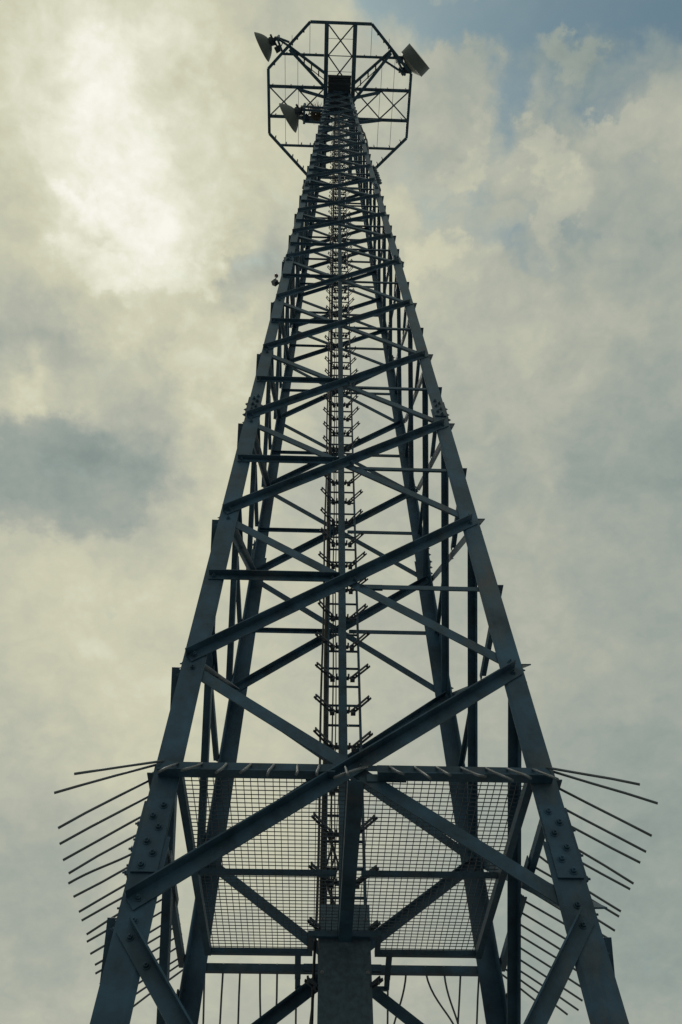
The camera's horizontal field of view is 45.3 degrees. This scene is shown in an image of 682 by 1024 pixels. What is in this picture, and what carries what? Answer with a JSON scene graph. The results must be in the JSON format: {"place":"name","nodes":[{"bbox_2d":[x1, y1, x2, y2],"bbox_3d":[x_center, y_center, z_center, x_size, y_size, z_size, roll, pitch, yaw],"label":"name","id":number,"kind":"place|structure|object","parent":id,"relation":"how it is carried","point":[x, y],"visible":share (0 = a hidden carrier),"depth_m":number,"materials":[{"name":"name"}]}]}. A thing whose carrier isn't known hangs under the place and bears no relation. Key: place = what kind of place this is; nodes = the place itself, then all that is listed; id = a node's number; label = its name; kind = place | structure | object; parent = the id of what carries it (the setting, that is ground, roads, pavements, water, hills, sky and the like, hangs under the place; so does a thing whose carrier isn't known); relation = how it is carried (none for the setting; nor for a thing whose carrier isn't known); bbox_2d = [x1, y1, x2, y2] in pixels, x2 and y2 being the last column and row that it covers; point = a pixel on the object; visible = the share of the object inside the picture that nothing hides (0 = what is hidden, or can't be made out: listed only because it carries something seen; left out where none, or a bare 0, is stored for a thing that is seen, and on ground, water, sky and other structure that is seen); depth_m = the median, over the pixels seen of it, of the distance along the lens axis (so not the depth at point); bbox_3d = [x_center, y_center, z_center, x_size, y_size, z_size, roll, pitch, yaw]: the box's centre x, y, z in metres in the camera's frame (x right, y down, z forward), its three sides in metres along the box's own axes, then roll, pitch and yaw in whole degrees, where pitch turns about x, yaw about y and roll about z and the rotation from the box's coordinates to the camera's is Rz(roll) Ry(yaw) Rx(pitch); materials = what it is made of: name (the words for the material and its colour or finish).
{"place":"outdoors","nodes":[
{"label":"outdoors","id":0,"kind":"place"},
{"bbox_2d":[0,0,681,1023],"label":"sky","id":1,"kind":"structure","parent":0,"point":[532,194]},
{"label":"ground","id":2,"kind":"structure","parent":0,"visible":0},
{"bbox_2d":[90,91,628,1023],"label":"lattice tower","id":3,"kind":"structure","parent":2,"relation":"on","point":[586,951],"depth_m":7.41,"materials":[{"name":"metal"}]},
{"bbox_2d":[271,274,278,286],"bbox_3d":[-1.101,-3.989,14.036,0.180,0.444,0.104,1,-55,-1],"label":"obstruction lamp","id":4,"kind":"object","parent":3,"relation":"attached to","point":[275,282],"visible":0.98,"depth_m":13.89,"materials":[{"name":"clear glass"}]},
{"bbox_2d":[279,103,323,132],"bbox_3d":[-1.498,-15.317,31.829,1.810,1.240,1.024,1,-55,-1],"label":"microwave dish","id":5,"kind":"object","parent":3,"relation":"attached to","point":[291,114],"visible":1,"depth_m":31.51,"materials":[{"name":"paint"}]},
{"bbox_2d":[306,101,323,120],"bbox_3d":[-0.959,-15.905,32.475,0.992,0.683,0.943,1,-55,-1],"label":"bird nest","id":6,"kind":"object","parent":3,"relation":"on","point":[315,116],"visible":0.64,"depth_m":32.39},
{"bbox_2d":[267,20,411,179],"bbox_3d":[-0.090,-17.337,34.733,6.042,1.161,6.042,1,-55,-1],"label":"antenna frame","id":7,"kind":"object","parent":3,"relation":"attached to","point":[338,82],"visible":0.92,"depth_m":34.14,"materials":[{"name":"metal"}]},
{"bbox_2d":[254,32,289,61],"bbox_3d":[-2.785,-19.377,33.564,1.192,1.240,1.212,-24,-58,16],"label":"microwave dish","id":8,"kind":"object","parent":7,"relation":"attached to","point":[265,44],"visible":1,"depth_m":33.38,"materials":[{"name":"paint"}]},
{"bbox_2d":[331,91,344,104],"bbox_3d":[-0.119,-17.335,34.233,0.550,0.380,0.542,1,-55,-1],"label":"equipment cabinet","id":9,"kind":"object","parent":7,"relation":"attached to","point":[336,102],"visible":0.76,"depth_m":34.05,"materials":[{"name":"metal"}]},
{"bbox_2d":[382,43,429,76],"bbox_3d":[2.742,-18.741,33.960,1.906,1.275,1.120,29,-60,-19],"label":"microwave dish","id":10,"kind":"object","parent":7,"relation":"attached to","point":[415,63],"visible":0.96,"depth_m":33.60,"materials":[{"name":"paint"}]},
{"bbox_2d":[304,105,382,991],"bbox_3d":[-0.022,-5.508,18.740,0.642,39.385,1.171,1,-55,-1],"label":"cable post","id":11,"kind":"object","parent":3,"relation":"attached to","point":[341,710],"visible":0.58,"depth_m":10.74,"materials":[{"name":"metal"}]},
{"bbox_2d":[310,130,333,1023],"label":"coaxial cable","id":12,"kind":"object","parent":11,"relation":"attached to","point":[316,912],"visible":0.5,"depth_m":8.53,"materials":[{"name":"black rubber"}]},
{"bbox_2d":[317,114,334,951],"bbox_3d":[-0.211,-5.646,19.171,0.087,36.251,0.927,1,-55,-1],"label":"coaxial cable","id":13,"kind":"object","parent":11,"relation":"attached to","point":[325,676],"visible":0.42,"depth_m":9.46,"materials":[{"name":"black rubber"}]},
{"bbox_2d":[324,834,338,903],"bbox_3d":[-0.086,3.168,7.191,0.136,0.777,0.095,1,-55,-1],"label":"cable slack","id":14,"kind":"object","parent":11,"relation":"attached to","point":[334,857],"visible":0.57,"depth_m":7.25,"materials":[{"name":"black rubber"}]},
{"bbox_2d":[331,114,336,896],"bbox_3d":[-0.136,-5.822,19.402,0.055,36.831,0.926,1,-55,-1],"label":"coaxial cable","id":15,"kind":"object","parent":11,"relation":"attached to","point":[333,569],"visible":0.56,"depth_m":10.04,"materials":[{"name":"black rubber"}]},
{"bbox_2d":[334,251,336,903],"bbox_3d":[-0.103,-5.726,19.292,0.051,36.541,0.906,1,-55,-1],"label":"coaxial cable","id":16,"kind":"object","parent":11,"relation":"attached to","point":[335,593],"visible":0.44,"depth_m":9.79,"materials":[{"name":"black rubber"}]},
{"bbox_2d":[324,109,366,903],"bbox_3d":[-0.023,-5.368,18.837,0.392,39.385,1.019,1,-55,-1],"label":"access ladder","id":17,"kind":"object","parent":3,"relation":"attached to","point":[356,619],"visible":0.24,"depth_m":10.06,"materials":[{"name":"metal"}]},
{"bbox_2d":[317,905,372,1023],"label":"ladder guard","id":18,"kind":"object","parent":17,"relation":"attached to","point":[344,982],"visible":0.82,"depth_m":6.36,"materials":[{"name":"metal"}]},
{"bbox_2d":[54,760,657,1023],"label":"anti climb guard","id":19,"kind":"object","parent":3,"relation":"attached to","point":[354,796],"visible":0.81,"depth_m":6.05,"materials":[{"name":"metal"}]},
{"bbox_2d":[361,127,368,148],"bbox_3d":[0.766,-11.602,25.812,0.148,7.804,0.321,37,-63,-23],"label":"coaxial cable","id":20,"kind":"object","parent":3,"relation":"attached to","point":[365,138],"visible":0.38,"depth_m":26.46,"materials":[{"name":"black rubber"}]},
{"bbox_2d":[372,165,381,186],"bbox_3d":[0.936,-8.845,21.626,0.252,3.037,0.163,-25,-58,16],"label":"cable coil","id":21,"kind":"object","parent":3,"relation":"attached to","point":[377,175],"visible":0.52,"depth_m":21.63,"materials":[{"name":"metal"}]}
]}

